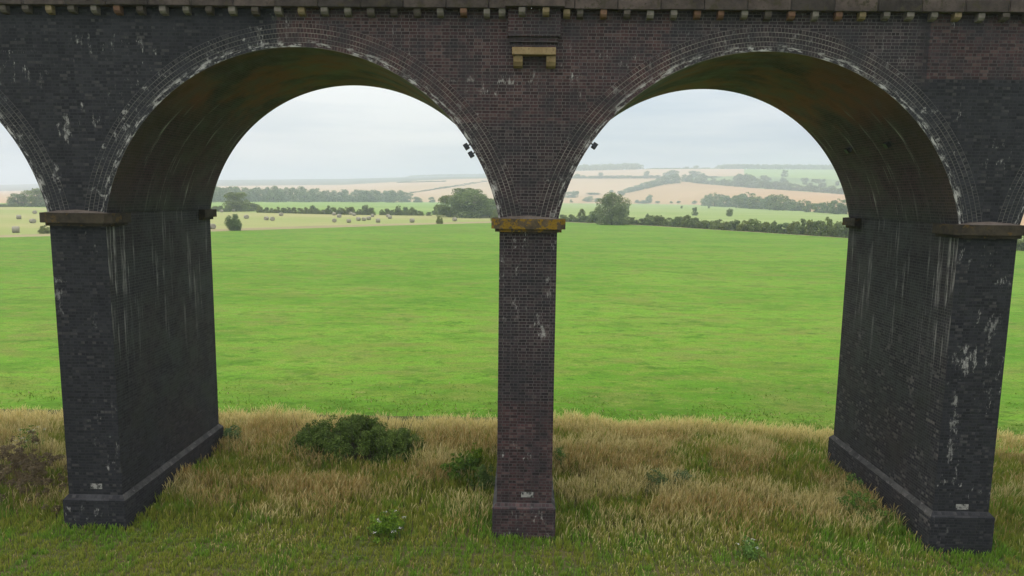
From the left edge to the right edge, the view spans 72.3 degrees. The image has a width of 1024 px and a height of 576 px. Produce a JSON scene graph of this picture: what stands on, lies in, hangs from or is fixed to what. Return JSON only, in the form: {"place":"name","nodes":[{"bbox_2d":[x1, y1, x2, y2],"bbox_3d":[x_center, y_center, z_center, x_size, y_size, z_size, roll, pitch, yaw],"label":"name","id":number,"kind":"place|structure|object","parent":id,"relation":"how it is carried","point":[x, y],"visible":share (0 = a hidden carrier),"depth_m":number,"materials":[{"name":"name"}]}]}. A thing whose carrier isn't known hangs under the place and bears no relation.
{"place":"outdoors","nodes":[
{"label":"outdoors","id":0,"kind":"place"},
{"bbox_2d":[0,202,474,214],"bbox_3d":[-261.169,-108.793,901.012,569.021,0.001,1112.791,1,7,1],"label":"pasture","id":1,"kind":"structure","parent":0,"point":[425,207],"depth_m":759.57,"materials":[{"name":"plant"}]},
{"bbox_2d":[5,193,26,206],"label":"tree","id":2,"kind":"object","parent":1,"relation":"on","point":[18,201],"visible":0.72,"depth_m":500.58,"materials":[{"name":"green plant"}]},
{"bbox_2d":[20,188,43,206],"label":"tree","id":3,"kind":"object","parent":1,"relation":"on","point":[34,199],"visible":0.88,"depth_m":501.75,"materials":[{"name":"green plant"}]},
{"bbox_2d":[215,187,225,201],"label":"belt tree","id":4,"kind":"object","parent":1,"relation":"on","point":[220,193],"visible":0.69,"depth_m":922.82,"materials":[{"name":"green plant"}]},
{"bbox_2d":[229,186,243,200],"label":"belt tree","id":5,"kind":"object","parent":1,"relation":"on","point":[236,189],"visible":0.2,"depth_m":948.42,"materials":[{"name":"green plant"}]},
{"bbox_2d":[245,189,259,201],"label":"belt tree","id":6,"kind":"object","parent":1,"relation":"on","point":[250,195],"visible":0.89,"depth_m":981.12,"materials":[{"name":"green plant"}]},
{"bbox_2d":[247,203,259,210],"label":"bush","id":7,"kind":"object","parent":1,"relation":"on","point":[254,207],"visible":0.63,"depth_m":454.89,"materials":[{"name":"green plant"}]},
{"bbox_2d":[262,187,271,201],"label":"belt tree","id":8,"kind":"object","parent":1,"relation":"on","point":[265,192],"visible":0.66,"depth_m":983.11,"materials":[{"name":"green plant"}]},
{"bbox_2d":[265,186,280,201],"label":"belt tree","id":9,"kind":"object","parent":1,"relation":"on","point":[271,195],"visible":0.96,"depth_m":977.25,"materials":[{"name":"green plant"}]},
{"bbox_2d":[278,188,288,201],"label":"belt tree","id":10,"kind":"object","parent":1,"relation":"on","point":[284,197],"visible":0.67,"depth_m":1005.67,"materials":[{"name":"green plant"}]},
{"bbox_2d":[288,187,298,201],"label":"belt tree","id":11,"kind":"object","parent":1,"relation":"on","point":[292,197],"visible":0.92,"depth_m":1064.14,"materials":[{"name":"green plant"}]},
{"bbox_2d":[297,188,313,201],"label":"belt tree","id":12,"kind":"object","parent":1,"relation":"on","point":[305,197],"visible":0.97,"depth_m":1020.91,"materials":[{"name":"green plant"}]},
{"bbox_2d":[307,189,317,201],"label":"belt tree","id":13,"kind":"object","parent":1,"relation":"on","point":[313,195],"visible":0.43,"depth_m":1070.62,"materials":[{"name":"green plant"}]},
{"bbox_2d":[311,188,325,201],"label":"belt tree","id":14,"kind":"object","parent":1,"relation":"on","point":[320,198],"visible":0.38,"depth_m":1102.91,"materials":[{"name":"green plant"}]},
{"bbox_2d":[321,190,331,201],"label":"belt tree","id":15,"kind":"object","parent":1,"relation":"on","point":[327,199],"visible":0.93,"depth_m":1113.84,"materials":[{"name":"green plant"}]},
{"bbox_2d":[327,190,336,201],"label":"belt tree","id":16,"kind":"object","parent":1,"relation":"on","point":[333,195],"visible":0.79,"depth_m":1125.49,"materials":[{"name":"green plant"}]},
{"bbox_2d":[335,189,348,201],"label":"belt tree","id":17,"kind":"object","parent":1,"relation":"on","point":[340,198],"visible":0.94,"depth_m":1113.96,"materials":[{"name":"green plant"}]},
{"bbox_2d":[345,192,358,201],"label":"belt tree","id":18,"kind":"object","parent":1,"relation":"on","point":[352,198],"visible":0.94,"depth_m":1106.88,"materials":[{"name":"green plant"}]},
{"bbox_2d":[350,189,365,201],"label":"belt tree","id":19,"kind":"object","parent":1,"relation":"on","point":[357,191],"visible":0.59,"depth_m":1141.44,"materials":[{"name":"green plant"}]},
{"bbox_2d":[358,190,369,201],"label":"belt tree","id":20,"kind":"object","parent":1,"relation":"on","point":[366,195],"visible":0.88,"depth_m":1139.08,"materials":[{"name":"green plant"}]},
{"bbox_2d":[364,192,375,201],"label":"belt tree","id":21,"kind":"object","parent":1,"relation":"on","point":[372,195],"visible":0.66,"depth_m":1155.27,"materials":[{"name":"green plant"}]},
{"bbox_2d":[369,189,381,201],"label":"belt tree","id":22,"kind":"object","parent":1,"relation":"on","point":[377,197],"visible":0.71,"depth_m":1169.92,"materials":[{"name":"green plant"}]},
{"bbox_2d":[382,190,395,201],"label":"belt tree","id":23,"kind":"object","parent":1,"relation":"on","point":[388,197],"visible":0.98,"depth_m":1142.63,"materials":[{"name":"green plant"}]},
{"bbox_2d":[389,190,399,202],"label":"belt tree","id":24,"kind":"object","parent":1,"relation":"on","point":[396,197],"visible":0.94,"depth_m":1144.13,"materials":[{"name":"green plant"}]},
{"bbox_2d":[396,190,404,201],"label":"belt tree","id":25,"kind":"object","parent":1,"relation":"on","point":[401,195],"visible":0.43,"depth_m":1189.78,"materials":[{"name":"green plant"}]},
{"bbox_2d":[399,192,413,201],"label":"belt tree","id":26,"kind":"object","parent":1,"relation":"on","point":[407,197],"visible":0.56,"depth_m":1237.87,"materials":[{"name":"green plant"}]},
{"bbox_2d":[0,176,486,190],"bbox_3d":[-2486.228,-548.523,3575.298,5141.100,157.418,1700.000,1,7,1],"label":"distant ridge","id":27,"kind":"structure","parent":0,"point":[18,187],"depth_m":3354.19,"materials":[{"name":"green plant"}]},
{"bbox_2d":[0,207,490,234],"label":"hay field","id":28,"kind":"structure","parent":0,"point":[8,220],"depth_m":312.98,"materials":[{"name":"beige plant"}]},
{"bbox_2d":[12,226,19,232],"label":"hay bale","id":29,"kind":"object","parent":28,"relation":"on","point":[15,229],"visible":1,"depth_m":188.47,"materials":[{"name":"plant"}]},
{"bbox_2d":[37,225,49,233],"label":"bush","id":30,"kind":"object","parent":28,"relation":"on","point":[43,230],"visible":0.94,"depth_m":186.74,"materials":[{"name":"green plant"}]},
{"bbox_2d":[222,192,250,211],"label":"hedgerow tree","id":31,"kind":"object","parent":28,"relation":"on","point":[236,203],"visible":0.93,"depth_m":441.03,"materials":[{"name":"green plant"}]},
{"bbox_2d":[435,195,458,216],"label":"clump tree","id":32,"kind":"object","parent":28,"relation":"on","point":[443,209],"visible":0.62,"depth_m":383.07,"materials":[{"name":"green plant"}]},
{"bbox_2d":[446,188,494,217],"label":"clump tree","id":33,"kind":"object","parent":28,"relation":"on","point":[462,198],"visible":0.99,"depth_m":370.34,"materials":[{"name":"green plant"}]},
{"bbox_2d":[477,198,496,217],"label":"clump tree","id":34,"kind":"object","parent":28,"relation":"on","point":[488,214],"visible":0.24,"depth_m":379.25,"materials":[{"name":"green plant"}]},
{"bbox_2d":[0,178,493,202],"bbox_3d":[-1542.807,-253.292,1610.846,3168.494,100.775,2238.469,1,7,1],"label":"arable hillside","id":35,"kind":"structure","parent":0,"point":[436,194],"depth_m":2086.99,"materials":[{"name":"beige soil"}]},
{"bbox_2d":[0,8,834,184],"label":"sky","id":36,"kind":"structure","parent":0,"point":[339,132],"materials":[{"name":"white"}]},
{"bbox_2d":[0,221,1018,250],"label":"field margin","id":37,"kind":"object","parent":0,"point":[242,229],"visible":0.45,"depth_m":247.84,"materials":[{"name":"green plant"}]},
{"bbox_2d":[224,214,242,230],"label":"bush","id":38,"kind":"object","parent":37,"relation":"on","point":[232,224],"visible":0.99,"depth_m":213.09,"materials":[{"name":"green plant"}]},
{"bbox_2d":[587,211,602,222],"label":"hedgerow tree","id":39,"kind":"object","parent":37,"relation":"on","point":[592,214],"visible":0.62,"depth_m":320.55,"materials":[{"name":"green plant"}]},
{"bbox_2d":[629,217,640,224],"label":"hedge bush","id":40,"kind":"object","parent":37,"relation":"on","point":[633,221],"visible":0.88,"depth_m":306.79,"materials":[{"name":"green plant"}]},
{"bbox_2d":[644,215,656,224],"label":"hedge bush","id":41,"kind":"object","parent":37,"relation":"on","point":[651,221],"visible":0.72,"depth_m":299.48,"materials":[{"name":"green plant"}]},
{"bbox_2d":[652,215,664,225],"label":"hedge bush","id":42,"kind":"object","parent":37,"relation":"on","point":[659,219],"visible":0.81,"depth_m":295.27,"materials":[{"name":"green plant"}]},
{"bbox_2d":[662,218,673,226],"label":"hedge bush","id":43,"kind":"object","parent":37,"relation":"on","point":[666,222],"visible":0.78,"depth_m":290.85,"materials":[{"name":"green plant"}]},
{"bbox_2d":[670,216,681,226],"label":"hedge bush","id":44,"kind":"object","parent":37,"relation":"on","point":[674,223],"visible":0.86,"depth_m":286.06,"materials":[{"name":"green plant"}]},
{"bbox_2d":[681,215,690,227],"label":"hedge bush","id":45,"kind":"object","parent":37,"relation":"on","point":[685,220],"visible":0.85,"depth_m":281.40,"materials":[{"name":"green plant"}]},
{"bbox_2d":[688,217,698,227],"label":"hedge bush","id":46,"kind":"object","parent":37,"relation":"on","point":[692,222],"visible":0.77,"depth_m":277.49,"materials":[{"name":"green plant"}]},
{"bbox_2d":[693,220,708,228],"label":"hedge bush","id":47,"kind":"object","parent":37,"relation":"on","point":[699,225],"visible":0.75,"depth_m":274.30,"materials":[{"name":"green plant"}]},
{"bbox_2d":[709,219,725,229],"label":"hedge bush","id":48,"kind":"object","parent":37,"relation":"on","point":[716,224],"visible":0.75,"depth_m":266.12,"materials":[{"name":"green plant"}]},
{"bbox_2d":[719,221,729,229],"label":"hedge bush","id":49,"kind":"object","parent":37,"relation":"on","point":[723,226],"visible":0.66,"depth_m":262.68,"materials":[{"name":"green plant"}]},
{"bbox_2d":[726,220,739,230],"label":"hedge bush","id":50,"kind":"object","parent":37,"relation":"on","point":[732,224],"visible":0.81,"depth_m":259.73,"materials":[{"name":"green plant"}]},
{"bbox_2d":[736,220,749,230],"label":"hedge bush","id":51,"kind":"object","parent":37,"relation":"on","point":[741,227],"visible":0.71,"depth_m":255.41,"materials":[{"name":"green plant"}]},
{"bbox_2d":[746,218,762,231],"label":"hedge bush","id":52,"kind":"object","parent":37,"relation":"on","point":[754,227],"visible":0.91,"depth_m":251.67,"materials":[{"name":"green plant"}]},
{"bbox_2d":[758,222,770,232],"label":"hedge bush","id":53,"kind":"object","parent":37,"relation":"on","point":[763,228],"visible":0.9,"depth_m":246.99,"materials":[{"name":"green plant"}]},
{"bbox_2d":[767,221,778,232],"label":"hedge bush","id":54,"kind":"object","parent":37,"relation":"on","point":[771,227],"visible":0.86,"depth_m":243.69,"materials":[{"name":"green plant"}]},
{"bbox_2d":[774,223,789,233],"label":"hedge bush","id":55,"kind":"object","parent":37,"relation":"on","point":[781,230],"visible":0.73,"depth_m":240.30,"materials":[{"name":"green plant"}]},
{"bbox_2d":[785,221,799,233],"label":"hedge bush","id":56,"kind":"object","parent":37,"relation":"on","point":[789,229],"visible":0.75,"depth_m":236.87,"materials":[{"name":"green plant"}]},
{"bbox_2d":[793,218,806,234],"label":"hedge bush","id":57,"kind":"object","parent":37,"relation":"on","point":[798,229],"visible":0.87,"depth_m":234.27,"materials":[{"name":"green plant"}]},
{"bbox_2d":[803,219,812,234],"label":"hedge bush","id":58,"kind":"object","parent":37,"relation":"on","point":[809,225],"visible":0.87,"depth_m":230.82,"materials":[{"name":"green plant"}]},
{"bbox_2d":[811,220,825,235],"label":"hedge bush","id":59,"kind":"object","parent":37,"relation":"on","point":[816,227],"visible":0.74,"depth_m":228.08,"materials":[{"name":"green plant"}]},
{"bbox_2d":[819,217,833,236],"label":"hedge bush","id":60,"kind":"object","parent":37,"relation":"on","point":[825,231],"visible":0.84,"depth_m":224.94,"materials":[{"name":"green plant"}]},
{"bbox_2d":[830,221,843,236],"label":"hedge bush","id":61,"kind":"object","parent":37,"relation":"on","point":[834,229],"visible":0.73,"depth_m":222.19,"materials":[{"name":"green plant"}]},
{"bbox_2d":[836,223,848,237],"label":"hedge bush","id":62,"kind":"object","parent":37,"relation":"on","point":[843,232],"visible":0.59,"depth_m":219.97,"materials":[{"name":"green plant"}]},
{"bbox_2d":[1016,236,1023,250],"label":"hedge bush","id":63,"kind":"object","parent":37,"relation":"on","point":[1020,245],"visible":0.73,"depth_m":168.66,"materials":[{"name":"green plant"}]},
{"bbox_2d":[0,222,1023,452],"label":"meadow","id":64,"kind":"structure","parent":0,"point":[644,312],"depth_m":63.20,"materials":[{"name":"green plant"}]},
{"bbox_2d":[594,192,631,224],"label":"willow tree","id":65,"kind":"object","parent":64,"relation":"on","point":[615,212],"visible":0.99,"depth_m":297.38,"materials":[{"name":"green plant"}]},
{"bbox_2d":[0,400,1023,575],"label":"verge","id":66,"kind":"structure","parent":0,"point":[504,554],"depth_m":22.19,"materials":[{"name":"plant"}]},
{"bbox_2d":[0,435,39,484],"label":"dead thicket","id":67,"kind":"object","parent":66,"relation":"on","point":[11,466],"visible":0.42,"depth_m":26.65,"materials":[{"name":"brown plant"}]},
{"bbox_2d":[15,425,44,449],"bbox_3d":[-20.281,6.436,29.323,1.121,1.473,1.282,8,10,44],"label":"weed clump","id":68,"kind":"object","parent":66,"relation":"on","point":[30,442],"visible":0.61,"depth_m":29.35,"materials":[{"name":"green plant"}]},
{"bbox_2d":[0,430,60,484],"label":"dead thicket","id":69,"kind":"object","parent":66,"relation":"on","point":[6,450],"visible":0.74,"depth_m":27.08,"materials":[{"name":"brown plant"}]},
{"bbox_2d":[0,450,67,515],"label":"dead thicket","id":70,"kind":"object","parent":66,"relation":"on","point":[26,476],"visible":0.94,"depth_m":25.27,"materials":[{"name":"brown plant"}]},
{"bbox_2d":[221,424,241,446],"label":"weed clump","id":71,"kind":"object","parent":66,"relation":"on","point":[227,431],"visible":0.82,"depth_m":30.57,"materials":[{"name":"green plant"}]},
{"bbox_2d":[286,408,429,465],"bbox_3d":[-6.598,6.397,30.126,6.306,2.067,3.478,1,7,1],"label":"bramble bush","id":72,"kind":"object","parent":66,"relation":"on","point":[366,432],"visible":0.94,"depth_m":29.46,"materials":[{"name":"green plant"}]},
{"bbox_2d":[357,509,405,544],"bbox_3d":[-4.093,7.742,22.957,1.420,0.945,1.730,5,8,29],"label":"weed clump","id":73,"kind":"object","parent":66,"relation":"on","point":[378,527],"visible":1,"depth_m":22.75,"materials":[{"name":"green plant"}]},
{"bbox_2d":[434,453,484,484],"bbox_3d":[-1.981,7.046,27.320,1.929,1.155,2.055,4,8,27],"label":"weed clump","id":74,"kind":"object","parent":66,"relation":"on","point":[467,463],"visible":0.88,"depth_m":27.13,"materials":[{"name":"green plant"}]},
{"bbox_2d":[459,443,488,465],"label":"weed clump","id":75,"kind":"object","parent":66,"relation":"on","point":[478,453],"visible":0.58,"depth_m":28.82,"materials":[{"name":"green plant"}]},
{"bbox_2d":[466,462,495,491],"bbox_3d":[-1.116,7.191,26.773,1.315,1.118,1.189,1,7,1],"label":"weed clump","id":76,"kind":"object","parent":66,"relation":"on","point":[484,476],"visible":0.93,"depth_m":26.56,"materials":[{"name":"green plant"}]},
{"bbox_2d":[0,0,1023,556],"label":"viaduct","id":77,"kind":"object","parent":66,"relation":"on","point":[128,124],"visible":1,"depth_m":22.10,"materials":[{"name":"brick"}]},
{"bbox_2d":[553,447,568,468],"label":"weed clump","id":78,"kind":"object","parent":66,"relation":"on","point":[559,452],"visible":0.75,"depth_m":28.88,"materials":[{"name":"green plant"}]},
{"bbox_2d":[639,468,675,493],"bbox_3d":[5.449,7.491,27.056,1.746,0.905,1.666,1,7,1],"label":"weed clump","id":79,"kind":"object","parent":66,"relation":"on","point":[658,479],"visible":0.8,"depth_m":26.98,"materials":[{"name":"green plant"}]},
{"bbox_2d":[666,469,695,489],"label":"weed clump","id":80,"kind":"object","parent":66,"relation":"on","point":[683,475],"visible":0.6,"depth_m":27.30,"materials":[{"name":"green plant"}]},
{"bbox_2d":[733,536,764,560],"bbox_3d":[7.542,8.256,22.083,0.995,0.764,0.837,-5,9,-38],"label":"weed clump","id":81,"kind":"object","parent":66,"relation":"on","point":[749,549],"visible":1,"depth_m":22.07,"materials":[{"name":"green plant"}]},
{"bbox_2d":[840,472,863,493],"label":"weed clump","id":82,"kind":"object","parent":66,"relation":"on","point":[850,479],"visible":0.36,"depth_m":27.11,"materials":[{"name":"green plant"}]},
{"bbox_2d":[835,489,889,523],"bbox_3d":[12.661,7.870,25.126,2.337,1.146,2.160,1,7,1],"label":"weed clump","id":83,"kind":"object","parent":66,"relation":"on","point":[852,502],"visible":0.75,"depth_m":25.05,"materials":[{"name":"green plant"}]},
{"bbox_2d":[565,178,682,195],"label":"sloping arable field","id":84,"kind":"structure","parent":0,"point":[583,187],"depth_m":2075.58,"materials":[{"name":"beige soil"}]},
{"bbox_2d":[572,169,743,178],"bbox_3d":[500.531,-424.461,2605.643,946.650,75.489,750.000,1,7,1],"label":"arable field","id":85,"kind":"structure","parent":0,"point":[707,172],"depth_m":2687.54,"materials":[{"name":"beige soil"}]},
{"bbox_2d":[687,176,841,193],"bbox_3d":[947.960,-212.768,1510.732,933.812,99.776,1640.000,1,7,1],"label":"hill pasture","id":86,"kind":"structure","parent":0,"point":[830,182],"depth_m":1886.61,"materials":[{"name":"plant"}]},
{"bbox_2d":[731,173,744,186],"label":"hill tree","id":87,"kind":"object","parent":86,"relation":"on","point":[740,177],"visible":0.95,"depth_m":1772.20,"materials":[{"name":"green plant"}]},
{"bbox_2d":[559,203,1022,240],"bbox_3d":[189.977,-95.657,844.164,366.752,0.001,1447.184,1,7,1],"label":"pasture","id":88,"kind":"structure","parent":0,"point":[665,211],"depth_m":581.20,"materials":[{"name":"plant"}]},
{"bbox_2d":[705,193,724,206],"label":"pasture edge tree","id":89,"kind":"object","parent":88,"relation":"on","point":[712,200],"visible":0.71,"depth_m":1156.44,"materials":[{"name":"green plant"}]},
{"bbox_2d":[716,195,731,206],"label":"pasture edge tree","id":90,"kind":"object","parent":88,"relation":"on","point":[727,199],"visible":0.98,"depth_m":1094.56,"materials":[{"name":"green plant"}]},
{"bbox_2d":[732,195,747,207],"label":"pasture edge tree","id":91,"kind":"object","parent":88,"relation":"on","point":[735,198],"visible":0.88,"depth_m":965.98,"materials":[{"name":"green plant"}]},
{"bbox_2d":[735,192,755,207],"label":"pasture edge tree","id":92,"kind":"object","parent":88,"relation":"on","point":[745,199],"visible":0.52,"depth_m":964.13,"materials":[{"name":"green plant"}]},
{"bbox_2d":[746,196,763,208],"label":"pasture edge tree","id":93,"kind":"object","parent":88,"relation":"on","point":[753,203],"visible":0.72,"depth_m":907.68,"materials":[{"name":"green plant"}]},
{"bbox_2d":[761,196,776,209],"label":"pasture edge tree","id":94,"kind":"object","parent":88,"relation":"on","point":[764,202],"visible":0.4,"depth_m":859.84,"materials":[{"name":"green plant"}]},
{"bbox_2d":[766,194,789,210],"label":"pasture edge tree","id":95,"kind":"object","parent":88,"relation":"on","point":[777,205],"visible":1,"depth_m":800.74,"materials":[{"name":"green plant"}]},
{"bbox_2d":[788,201,801,210],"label":"pasture edge tree","id":96,"kind":"object","parent":88,"relation":"on","point":[792,206],"visible":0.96,"depth_m":780.47,"materials":[{"name":"green plant"}]},
{"bbox_2d":[796,199,810,210],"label":"pasture edge tree","id":97,"kind":"object","parent":88,"relation":"on","point":[802,205],"visible":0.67,"depth_m":777.38,"materials":[{"name":"green plant"}]},
{"bbox_2d":[801,203,815,211],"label":"pasture edge tree","id":98,"kind":"object","parent":88,"relation":"on","point":[808,206],"visible":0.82,"depth_m":707.99,"materials":[{"name":"green plant"}]},
{"bbox_2d":[812,202,823,212],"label":"pasture edge tree","id":99,"kind":"object","parent":88,"relation":"on","point":[817,206],"visible":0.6,"depth_m":685.87,"materials":[{"name":"green plant"}]},
{"bbox_2d":[819,202,835,212],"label":"pasture edge tree","id":100,"kind":"object","parent":88,"relation":"on","point":[825,209],"visible":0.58,"depth_m":662.83,"materials":[{"name":"green plant"}]},
{"bbox_2d":[828,198,846,213],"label":"pasture edge tree","id":101,"kind":"object","parent":88,"relation":"on","point":[840,208],"visible":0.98,"depth_m":615.67,"materials":[{"name":"green plant"}]},
{"bbox_2d":[744,169,838,179],"bbox_3d":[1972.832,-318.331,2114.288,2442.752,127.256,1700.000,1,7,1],"label":"hill pasture","id":102,"kind":"structure","parent":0,"point":[813,173],"depth_m":2457.17,"materials":[{"name":"green plant"}]},
{"bbox_2d":[563,182,1023,224],"bbox_3d":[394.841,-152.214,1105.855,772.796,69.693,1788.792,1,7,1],"label":"arable field","id":103,"kind":"structure","parent":0,"point":[686,193],"depth_m":1615.76,"materials":[{"name":"beige soil"}]},
{"bbox_3d":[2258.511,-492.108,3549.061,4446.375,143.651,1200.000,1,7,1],"label":"hill backslope","id":104,"kind":"structure","parent":0,"visible":0},
{"bbox_2d":[575,163,643,170],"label":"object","id":105,"kind":"object","parent":104,"relation":"on","point":[617,166],"visible":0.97,"depth_m":2972.88,"materials":[{"name":"green plant"}]},
{"bbox_2d":[648,167,713,168],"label":"wood","id":106,"kind":"object","parent":104,"relation":"on","point":[680,168],"visible":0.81,"depth_m":2972.87,"materials":[{"name":"green plant"}]},
{"bbox_2d":[714,163,833,169],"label":"wood","id":107,"kind":"object","parent":104,"relation":"on","point":[774,166],"visible":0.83,"depth_m":2961.16,"materials":[{"name":"green plant"}]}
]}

